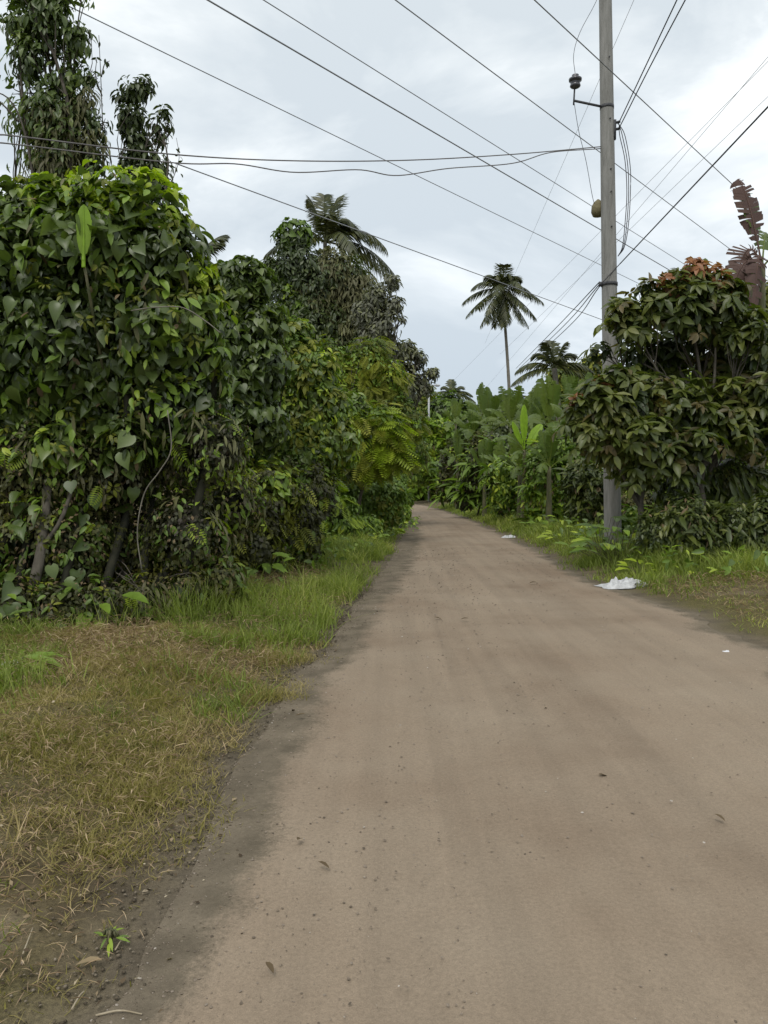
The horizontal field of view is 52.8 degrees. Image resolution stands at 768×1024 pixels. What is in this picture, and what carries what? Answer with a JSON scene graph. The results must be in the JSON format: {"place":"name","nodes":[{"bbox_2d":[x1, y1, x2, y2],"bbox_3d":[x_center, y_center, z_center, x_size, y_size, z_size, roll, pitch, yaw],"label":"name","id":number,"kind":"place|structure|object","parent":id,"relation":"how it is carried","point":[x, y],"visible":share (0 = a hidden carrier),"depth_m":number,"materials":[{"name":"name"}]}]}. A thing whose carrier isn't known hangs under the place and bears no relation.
{"place":"outdoors","nodes":[
{"label":"outdoors","id":0,"kind":"place"},
{"bbox_2d":[0,93,32,173],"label":"bare stem","id":1,"kind":"object","parent":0,"point":[26,140],"visible":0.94,"depth_m":11.28,"materials":[{"name":"brown plant"}]},
{"bbox_2d":[0,486,767,1023],"bbox_3d":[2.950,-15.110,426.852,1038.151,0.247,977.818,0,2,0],"label":"ground","id":2,"kind":"structure","parent":0,"point":[152,918],"depth_m":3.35,"materials":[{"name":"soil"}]},
{"bbox_2d":[0,649,67,677],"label":"broadleaf plant","id":3,"kind":"object","parent":2,"relation":"on","point":[44,656],"visible":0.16,"depth_m":6.07,"materials":[{"name":"green plant"}]},
{"bbox_2d":[28,472,78,605],"bbox_3d":[-3.545,0.401,8.323,0.412,1.862,0.607,0,2,0],"label":"tree trunk","id":4,"kind":"object","parent":2,"relation":"on","point":[38,562],"visible":0.55,"depth_m":8.21,"materials":[{"name":"brown plant"}]},
{"bbox_2d":[0,0,113,506],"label":"vine hung tree","id":5,"kind":"object","parent":2,"relation":"on","point":[55,110],"visible":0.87,"depth_m":12.06,"materials":[{"name":"green plant"}]},
{"bbox_2d":[91,42,109,187],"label":"bare stem","id":6,"kind":"object","parent":5,"relation":"attached to","point":[107,64],"visible":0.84,"depth_m":12.34,"materials":[{"name":"brown plant"}]},
{"bbox_2d":[29,574,148,628],"bbox_3d":[-2.876,1.007,8.122,1.339,0.602,1.098,1,3,27],"label":"broadleaf plant","id":7,"kind":"object","parent":2,"relation":"on","point":[139,596],"visible":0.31,"depth_m":7.77,"materials":[{"name":"green plant"}]},
{"bbox_2d":[76,956,101,964],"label":"dead leaf","id":8,"kind":"object","parent":2,"relation":"on","point":[90,958],"visible":1,"depth_m":2.54,"materials":[{"name":"beige plant"}]},
{"bbox_2d":[76,204,121,587],"bbox_3d":[-3.098,-0.942,8.494,0.176,4.482,1.010,0,2,0],"label":"banana plant","id":9,"kind":"object","parent":2,"relation":"on","point":[83,238],"visible":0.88,"depth_m":7.96,"materials":[{"name":"green plant"}]},
{"bbox_2d":[94,925,129,956],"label":"broadleaf plant","id":10,"kind":"object","parent":2,"relation":"on","point":[110,933],"visible":0.98,"depth_m":2.67,"materials":[{"name":"green plant"}]},
{"bbox_2d":[0,158,243,556],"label":"vine thicket","id":11,"kind":"object","parent":2,"relation":"on","point":[158,363],"visible":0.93,"depth_m":8.40,"materials":[{"name":"green plant"}]},
{"bbox_2d":[131,306,220,333],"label":"hanging vine","id":12,"kind":"object","parent":11,"relation":"hanging from","point":[178,307],"visible":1,"depth_m":7.82,"materials":[{"name":"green plant"}]},
{"bbox_2d":[0,634,275,955],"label":"green tufts","id":13,"kind":"object","parent":2,"relation":"on","point":[115,714],"visible":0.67,"depth_m":4.94,"materials":[{"name":"green plant"}]},
{"bbox_2d":[0,408,276,627],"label":"tangled shrub","id":14,"kind":"object","parent":2,"relation":"on","point":[175,540],"visible":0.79,"depth_m":8.53,"materials":[{"name":"green plant"}]},
{"bbox_2d":[137,410,171,569],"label":"hanging vine","id":15,"kind":"object","parent":14,"relation":"hanging from","point":[148,486],"visible":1,"depth_m":7.74,"materials":[{"name":"brown plant"}]},
{"bbox_2d":[110,74,174,515],"bbox_3d":[-3.956,-2.991,12.754,1.060,8.321,0.778,1,2,27],"label":"vine hung tree","id":16,"kind":"object","parent":2,"relation":"on","point":[135,94],"visible":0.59,"depth_m":12.56,"materials":[{"name":"green plant"}]},
{"bbox_2d":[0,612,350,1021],"bbox_3d":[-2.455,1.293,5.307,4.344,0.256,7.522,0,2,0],"label":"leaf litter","id":17,"kind":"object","parent":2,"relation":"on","point":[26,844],"visible":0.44,"depth_m":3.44,"materials":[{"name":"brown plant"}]},
{"bbox_2d":[0,589,381,1023],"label":"soil clods","id":18,"kind":"object","parent":2,"relation":"on","point":[65,986],"visible":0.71,"depth_m":3.24,"materials":[{"name":"brown soil"}]},
{"bbox_2d":[0,520,408,729],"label":"grass","id":19,"kind":"structure","parent":2,"relation":"on","point":[370,554],"depth_m":8.00,"materials":[{"name":"green plant"}]},
{"bbox_2d":[188,235,230,266],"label":"coconut palm","id":20,"kind":"object","parent":2,"relation":"on","point":[222,240],"visible":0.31,"depth_m":15.92,"materials":[{"name":"green plant"}]},
{"bbox_2d":[0,516,420,633],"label":"ground cover","id":21,"kind":"object","parent":2,"relation":"on","point":[22,598],"visible":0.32,"depth_m":12.77,"materials":[{"name":"green plant"}]},
{"bbox_2d":[203,254,298,464],"bbox_3d":[-2.829,-1.428,12.512,3.086,5.226,1.873,2,3,40],"label":"vine thicket","id":22,"kind":"object","parent":2,"relation":"on","point":[261,382],"visible":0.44,"depth_m":11.78,"materials":[{"name":"green plant"}]},
{"bbox_2d":[190,453,342,582],"bbox_3d":[-1.955,0.220,12.418,1.790,2.417,3.517,2,3,41],"label":"tangled shrub","id":23,"kind":"object","parent":2,"relation":"on","point":[301,495],"visible":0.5,"depth_m":12.04,"materials":[{"name":"green plant"}]},
{"bbox_2d":[247,552,293,580],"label":"broadleaf plant","id":24,"kind":"object","parent":2,"relation":"on","point":[278,566],"visible":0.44,"depth_m":11.37,"materials":[{"name":"green plant"}]},
{"bbox_2d":[253,303,361,509],"bbox_3d":[-1.719,-1.375,14.473,2.612,4.991,1.559,0,2,0],"label":"roadside shrub","id":25,"kind":"object","parent":2,"relation":"on","point":[315,404],"visible":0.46,"depth_m":14.02,"materials":[{"name":"green plant"}]},
{"bbox_2d":[260,217,392,359],"bbox_3d":[-2.576,-6.190,33.689,6.258,13.087,3.318,0,2,0],"label":"broad tree","id":26,"kind":"object","parent":2,"relation":"on","point":[320,294],"visible":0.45,"depth_m":32.81,"materials":[{"name":"green plant"}]},
{"bbox_2d":[263,193,397,286],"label":"coconut palm","id":27,"kind":"object","parent":2,"relation":"on","point":[340,235],"visible":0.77,"depth_m":47.10,"materials":[{"name":"green plant"}]},
{"bbox_2d":[319,494,383,542],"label":"weedy bush","id":28,"kind":"object","parent":2,"relation":"on","point":[344,523],"visible":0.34,"depth_m":18.34,"materials":[{"name":"green plant"}]},
{"bbox_2d":[308,334,437,476],"bbox_3d":[-0.491,-2.789,27.816,5.040,6.736,4.225,0,2,0],"label":"yellow green tree","id":29,"kind":"object","parent":2,"relation":"on","point":[369,372],"visible":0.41,"depth_m":26.40,"materials":[{"name":"green plant"}]},
{"bbox_2d":[336,477,410,531],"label":"round shrub","id":30,"kind":"object","parent":2,"relation":"on","point":[385,504],"visible":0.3,"depth_m":21.98,"materials":[{"name":"green plant"}]},
{"bbox_2d":[336,386,420,516],"bbox_3d":[-0.726,-1.191,19.924,3.381,4.158,1.984,0,2,0],"label":"feathery shrub","id":31,"kind":"object","parent":2,"relation":"on","point":[383,453],"visible":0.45,"depth_m":19.48,"materials":[{"name":"green plant"}]},
{"bbox_2d":[348,273,411,365],"bbox_3d":[-0.178,-4.483,30.796,2.157,9.937,1.872,-2,3,-37],"label":"sparse tree","id":32,"kind":"object","parent":2,"relation":"on","point":[376,319],"visible":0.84,"depth_m":30.47,"materials":[{"name":"green plant"}]},
{"bbox_2d":[392,492,414,533],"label":"weedy bush","id":33,"kind":"object","parent":2,"relation":"on","point":[408,514],"visible":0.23,"depth_m":26.88,"materials":[{"name":"green plant"}]},
{"bbox_2d":[390,338,439,415],"bbox_3d":[1.238,-3.855,35.798,2.767,8.334,1.717,0,2,0],"label":"sparse tree","id":34,"kind":"object","parent":2,"relation":"on","point":[422,380],"visible":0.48,"depth_m":35.59,"materials":[{"name":"green plant"}]},
{"bbox_2d":[401,383,440,488],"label":"tree","id":35,"kind":"object","parent":2,"relation":"on","point":[423,405],"visible":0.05,"depth_m":60.72,"materials":[{"name":"green plant"}]},
{"bbox_2d":[407,483,438,500],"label":"roadside shrub","id":36,"kind":"object","parent":2,"relation":"on","point":[420,493],"visible":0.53,"depth_m":60.23,"materials":[{"name":"green plant"}]},
{"bbox_2d":[401,413,454,501],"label":"roadside shrub","id":37,"kind":"object","parent":2,"relation":"on","point":[436,441],"visible":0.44,"depth_m":55.15,"materials":[{"name":"green plant"}]},
{"bbox_2d":[427,438,469,509],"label":"roadside shrub","id":38,"kind":"object","parent":2,"relation":"on","point":[443,490],"visible":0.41,"depth_m":43.40,"materials":[{"name":"green plant"}]},
{"bbox_2d":[427,390,470,447],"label":"background tree","id":39,"kind":"object","parent":2,"relation":"on","point":[443,400],"visible":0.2,"depth_m":58.87,"materials":[{"name":"green plant"}]},
{"bbox_2d":[439,429,465,509],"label":"banana plant","id":40,"kind":"object","parent":2,"relation":"on","point":[458,448],"visible":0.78,"depth_m":41.85,"materials":[{"name":"green plant"}]},
{"bbox_2d":[436,379,475,403],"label":"coconut palm","id":41,"kind":"object","parent":2,"relation":"on","point":[452,386],"visible":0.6,"depth_m":65.57,"materials":[{"name":"green plant"}]},
{"bbox_2d":[438,398,480,431],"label":"banana plant","id":42,"kind":"object","parent":2,"relation":"on","point":[456,407],"visible":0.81,"depth_m":45.60,"materials":[{"name":"green plant"}]},
{"bbox_2d":[454,438,492,515],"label":"banana plant","id":43,"kind":"object","parent":2,"relation":"on","point":[486,445],"visible":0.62,"depth_m":32.91,"materials":[{"name":"green plant"}]},
{"bbox_2d":[442,431,508,517],"bbox_3d":[4.126,-1.582,33.879,3.125,3.926,2.762,0,2,0],"label":"roadside shrub","id":44,"kind":"object","parent":2,"relation":"on","point":[467,495],"visible":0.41,"depth_m":33.48,"materials":[{"name":"green plant"}]},
{"bbox_2d":[453,404,499,438],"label":"banana plant","id":45,"kind":"object","parent":2,"relation":"on","point":[468,431],"visible":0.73,"depth_m":41.67,"materials":[{"name":"green plant"}]},
{"bbox_2d":[465,382,499,434],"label":"banana plant","id":46,"kind":"object","parent":2,"relation":"on","point":[479,391],"visible":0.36,"depth_m":45.74,"materials":[{"name":"green plant"}]},
{"bbox_2d":[464,386,519,439],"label":"banana plant","id":47,"kind":"object","parent":2,"relation":"on","point":[488,400],"visible":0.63,"depth_m":39.67,"materials":[{"name":"green plant"}]},
{"bbox_2d":[463,393,527,452],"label":"background tree","id":48,"kind":"object","parent":2,"relation":"on","point":[500,431],"visible":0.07,"depth_m":56.34,"materials":[{"name":"green plant"}]},
{"bbox_2d":[479,436,512,516],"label":"banana plant","id":49,"kind":"object","parent":2,"relation":"on","point":[501,449],"visible":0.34,"depth_m":29.89,"materials":[{"name":"green plant"}]},
{"bbox_2d":[469,445,533,517],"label":"roadside shrub","id":50,"kind":"object","parent":2,"relation":"on","point":[501,483],"visible":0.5,"depth_m":28.55,"materials":[{"name":"green plant"}]},
{"bbox_2d":[478,385,527,451],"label":"banana plant","id":51,"kind":"object","parent":2,"relation":"on","point":[510,408],"visible":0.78,"depth_m":37.81,"materials":[{"name":"green plant"}]},
{"bbox_2d":[462,263,543,389],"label":"coconut palm","id":52,"kind":"object","parent":2,"relation":"on","point":[497,291],"visible":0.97,"depth_m":73.67,"materials":[{"name":"green plant"}]},
{"bbox_2d":[497,432,536,520],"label":"banana plant","id":53,"kind":"object","parent":2,"relation":"on","point":[513,449],"visible":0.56,"depth_m":26.88,"materials":[{"name":"green plant"}]},
{"bbox_2d":[495,405,542,525],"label":"banana plant","id":54,"kind":"object","parent":2,"relation":"on","point":[534,431],"visible":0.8,"depth_m":25.92,"materials":[{"name":"green plant"}]},
{"bbox_2d":[513,385,555,448],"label":"banana plant","id":55,"kind":"object","parent":2,"relation":"on","point":[532,392],"visible":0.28,"depth_m":35.81,"materials":[{"name":"green plant"}]},
{"bbox_2d":[520,398,556,441],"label":"banana plant","id":56,"kind":"object","parent":2,"relation":"on","point":[532,408],"visible":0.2,"depth_m":31.82,"materials":[{"name":"green plant"}]},
{"bbox_2d":[519,515,561,527],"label":"broadleaf plant","id":57,"kind":"object","parent":2,"relation":"on","point":[540,520],"visible":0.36,"depth_m":23.42,"materials":[{"name":"green plant"}]},
{"bbox_2d":[524,375,562,431],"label":"banana plant","id":58,"kind":"object","parent":2,"relation":"on","point":[548,393],"visible":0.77,"depth_m":28.71,"materials":[{"name":"green plant"}]},
{"bbox_2d":[510,340,593,438],"bbox_3d":[6.713,-3.246,30.896,3.448,7.321,1.955,-1,2,-17],"label":"coconut palm","id":59,"kind":"object","parent":2,"relation":"on","point":[549,355],"visible":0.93,"depth_m":30.71,"materials":[{"name":"green plant"}]},
{"bbox_2d":[525,426,579,527],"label":"banana plant","id":60,"kind":"object","parent":2,"relation":"on","point":[550,449],"visible":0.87,"depth_m":23.91,"materials":[{"name":"green plant"}]},
{"bbox_2d":[512,423,598,523],"bbox_3d":[5.775,-1.087,24.957,3.452,3.639,2.252,0,2,0],"label":"roadside shrub","id":61,"kind":"object","parent":2,"relation":"on","point":[534,487],"visible":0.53,"depth_m":24.56,"materials":[{"name":"green plant"}]},
{"bbox_2d":[539,383,579,441],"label":"banana plant","id":62,"kind":"object","parent":2,"relation":"on","point":[557,411],"visible":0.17,"depth_m":24.73,"materials":[{"name":"green plant"}]},
{"bbox_2d":[537,525,582,541],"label":"broadleaf plant","id":63,"kind":"object","parent":2,"relation":"on","point":[548,537],"visible":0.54,"depth_m":19.06,"materials":[{"name":"green plant"}]},
{"bbox_2d":[525,353,601,447],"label":"background tree","id":64,"kind":"object","parent":2,"relation":"on","point":[596,368],"visible":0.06,"depth_m":41.08,"materials":[{"name":"green plant"}]},
{"bbox_2d":[560,369,579,440],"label":"banana plant","id":65,"kind":"object","parent":2,"relation":"on","point":[572,381],"visible":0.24,"depth_m":32.82,"materials":[{"name":"green plant"}]},
{"bbox_2d":[551,458,623,527],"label":"roadside shrub","id":66,"kind":"object","parent":2,"relation":"on","point":[585,492],"visible":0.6,"depth_m":21.63,"materials":[{"name":"green plant"}]},
{"bbox_2d":[569,0,621,543],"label":"power pole","id":67,"kind":"object","parent":2,"relation":"on","point":[604,208],"visible":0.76,"depth_m":16.63,"materials":[{"name":"concrete"}]},
{"bbox_2d":[0,134,600,161],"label":"power line","id":68,"kind":"object","parent":67,"relation":"attached to","point":[276,160],"visible":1,"depth_m":12.82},
{"bbox_2d":[0,142,600,175],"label":"power line","id":69,"kind":"object","parent":67,"relation":"attached to","point":[274,169],"visible":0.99,"depth_m":12.81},
{"bbox_2d":[56,0,638,283],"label":"power line","id":70,"kind":"object","parent":67,"relation":"attached to","point":[305,121],"visible":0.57,"depth_m":15.94,"materials":[{"name":"rubber"}]},
{"bbox_2d":[174,162,601,319],"bbox_3d":[4.456,-5.660,20.722,0.018,0.050,23.529,2,3,41],"label":"power line","id":71,"kind":"object","parent":67,"relation":"attached to","point":[365,232],"visible":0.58,"depth_m":14.88,"materials":[{"name":"metal"}]},
{"bbox_2d":[207,0,668,269],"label":"power line","id":72,"kind":"object","parent":67,"relation":"attached to","point":[232,14],"visible":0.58,"depth_m":15.64,"materials":[{"name":"rubber"}]},
{"bbox_2d":[263,0,684,264],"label":"power line","id":73,"kind":"object","parent":67,"relation":"attached to","point":[439,110],"visible":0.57,"depth_m":15.46,"materials":[{"name":"rubber"}]},
{"bbox_2d":[486,0,633,339],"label":"power line","id":74,"kind":"object","parent":67,"relation":"attached to","point":[569,148],"visible":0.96,"depth_m":21.66,"materials":[{"name":"rubber"}]},
{"bbox_2d":[526,281,599,357],"bbox_3d":[6.171,-6.554,30.242,0.220,2.090,27.175,0,2,6],"label":"power line","id":75,"kind":"object","parent":67,"relation":"attached to","point":[565,318],"visible":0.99,"depth_m":23.55,"materials":[{"name":"black metal"}]},
{"bbox_2d":[395,0,766,276],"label":"power line","id":76,"kind":"object","parent":67,"relation":"attached to","point":[540,108],"visible":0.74,"depth_m":16.10,"materials":[{"name":"rubber"}]},
{"bbox_2d":[447,84,745,386],"bbox_3d":[5.876,-8.814,36.171,0.008,0.009,75.336,0,2,-2],"label":"power line","id":77,"kind":"object","parent":67,"relation":"attached to","point":[640,190],"visible":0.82,"depth_m":19.13,"materials":[{"name":"metal"}]},
{"bbox_2d":[618,130,626,255],"bbox_3d":[5.123,-6.911,16.617,0.194,2.794,0.070,0,2,0],"label":"cable","id":78,"kind":"object","parent":67,"relation":"hanging from","point":[626,192],"visible":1,"depth_m":16.59,"materials":[{"name":"black rubber"}]},
{"bbox_2d":[619,125,628,252],"bbox_3d":[5.141,-6.910,16.603,0.232,2.795,0.053,1,2,14],"label":"cable","id":79,"kind":"object","parent":67,"relation":"hanging from","point":[628,188],"visible":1,"depth_m":16.59,"materials":[{"name":"black rubber"}]},
{"bbox_2d":[619,124,630,254],"bbox_3d":[5.163,-6.911,16.606,0.272,2.798,0.046,0,2,12],"label":"cable","id":80,"kind":"object","parent":67,"relation":"hanging from","point":[630,187],"visible":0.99,"depth_m":16.59,"materials":[{"name":"black rubber"}]},
{"bbox_2d":[491,57,767,381],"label":"power line","id":81,"kind":"object","parent":67,"relation":"attached to","point":[658,185],"visible":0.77,"depth_m":16.96,"materials":[{"name":"metal"}]},
{"bbox_2d":[534,0,735,187],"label":"power line","id":82,"kind":"object","parent":67,"relation":"attached to","point":[624,84],"visible":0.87,"depth_m":15.95,"materials":[{"name":"rubber"}]},
{"bbox_2d":[514,103,760,340],"bbox_3d":[6.755,-7.966,24.685,0.008,0.009,35.500,0,2,-1],"label":"power line","id":83,"kind":"object","parent":67,"relation":"attached to","point":[653,206],"visible":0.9,"depth_m":18.59,"materials":[{"name":"metal"}]},
{"bbox_2d":[618,0,676,124],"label":"power line","id":84,"kind":"object","parent":67,"relation":"attached to","point":[648,59],"visible":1,"depth_m":14.28,"materials":[{"name":"black rubber"}]},
{"bbox_2d":[618,0,685,129],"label":"power line","id":85,"kind":"object","parent":67,"relation":"attached to","point":[651,64],"visible":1,"depth_m":14.31,"materials":[{"name":"black rubber"}]},
{"bbox_2d":[620,106,767,263],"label":"power line","id":86,"kind":"object","parent":67,"relation":"attached to","point":[746,129],"visible":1,"depth_m":11.85,"materials":[{"name":"black rubber"}]},
{"bbox_2d":[555,512,636,561],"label":"broadleaf plant","id":87,"kind":"object","parent":2,"relation":"on","point":[604,546],"visible":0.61,"depth_m":14.73,"materials":[{"name":"green plant"}]},
{"bbox_2d":[434,502,767,632],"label":"grass","id":88,"kind":"structure","parent":2,"relation":"on","point":[515,526],"depth_m":13.15,"materials":[{"name":"green plant"}]},
{"bbox_2d":[571,518,638,560],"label":"broadleaf plant","id":89,"kind":"object","parent":2,"relation":"on","point":[627,532],"visible":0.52,"depth_m":14.15,"materials":[{"name":"green plant"}]},
{"bbox_2d":[472,507,767,578],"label":"ground cover","id":90,"kind":"object","parent":2,"relation":"on","point":[731,561],"visible":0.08,"depth_m":12.75,"materials":[{"name":"green plant"}]},
{"bbox_2d":[594,577,647,588],"bbox_3d":[3.645,1.057,11.730,0.787,0.162,0.465,0,2,-9],"label":"plastic sack","id":91,"kind":"object","parent":2,"relation":"on","point":[624,583],"visible":0.93,"depth_m":11.61,"materials":[{"name":"white plastic"}]},
{"bbox_2d":[603,503,649,537],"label":"roadside shrub","id":92,"kind":"object","parent":2,"relation":"on","point":[630,511],"visible":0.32,"depth_m":17.39,"materials":[{"name":"green plant"}]},
{"bbox_2d":[603,477,669,518],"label":"roadside shrub","id":93,"kind":"object","parent":2,"relation":"on","point":[631,502],"visible":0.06,"depth_m":18.64,"materials":[{"name":"green plant"}]},
{"bbox_2d":[615,558,657,576],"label":"broadleaf plant","id":94,"kind":"object","parent":2,"relation":"on","point":[625,564],"visible":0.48,"depth_m":12.72,"materials":[{"name":"green plant"}]},
{"bbox_2d":[550,363,730,558],"bbox_3d":[4.602,-0.771,13.793,3.115,3.802,1.634,0,2,0],"label":"cacao tree","id":95,"kind":"object","parent":2,"relation":"on","point":[616,426],"visible":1,"depth_m":13.59,"materials":[{"name":"green plant"}]},
{"bbox_2d":[577,256,767,508],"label":"cacao tree","id":96,"kind":"object","parent":2,"relation":"on","point":[697,307],"visible":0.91,"depth_m":14.44,"materials":[{"name":"green plant"}]},
{"bbox_2d":[625,484,767,564],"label":"roadside shrub","id":97,"kind":"object","parent":2,"relation":"on","point":[696,522],"visible":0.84,"depth_m":13.29,"materials":[{"name":"green plant"}]},
{"bbox_2d":[649,455,767,512],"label":"broadleaf shrub","id":98,"kind":"object","parent":2,"relation":"on","point":[726,480],"visible":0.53,"depth_m":14.85,"materials":[{"name":"green plant"}]},
{"bbox_2d":[715,280,767,464],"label":"background tree","id":99,"kind":"object","parent":2,"relation":"on","point":[766,296],"visible":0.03,"depth_m":23.25,"materials":[{"name":"green plant"}]},
{"bbox_2d":[725,179,767,468],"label":"banana plant","id":100,"kind":"object","parent":2,"relation":"on","point":[750,269],"visible":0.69,"depth_m":16.46,"materials":[{"name":"brown plant"}]},
{"bbox_2d":[0,0,767,468],"label":"sky","id":101,"kind":"structure","parent":0,"point":[712,48],"materials":[{"name":"white"}]},
{"bbox_2d":[88,504,767,1023],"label":"road","id":102,"kind":"structure","parent":0,"point":[556,936],"depth_m":3.58,"materials":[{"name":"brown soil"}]},
{"bbox_2d":[96,1010,141,1016],"bbox_3d":[-0.792,1.499,2.315,0.137,0.011,0.015,0,2,-3],"label":"dry stick","id":103,"kind":"object","parent":102,"relation":"on","point":[107,1012],"visible":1,"depth_m":2.31,"materials":[{"name":"wood"}]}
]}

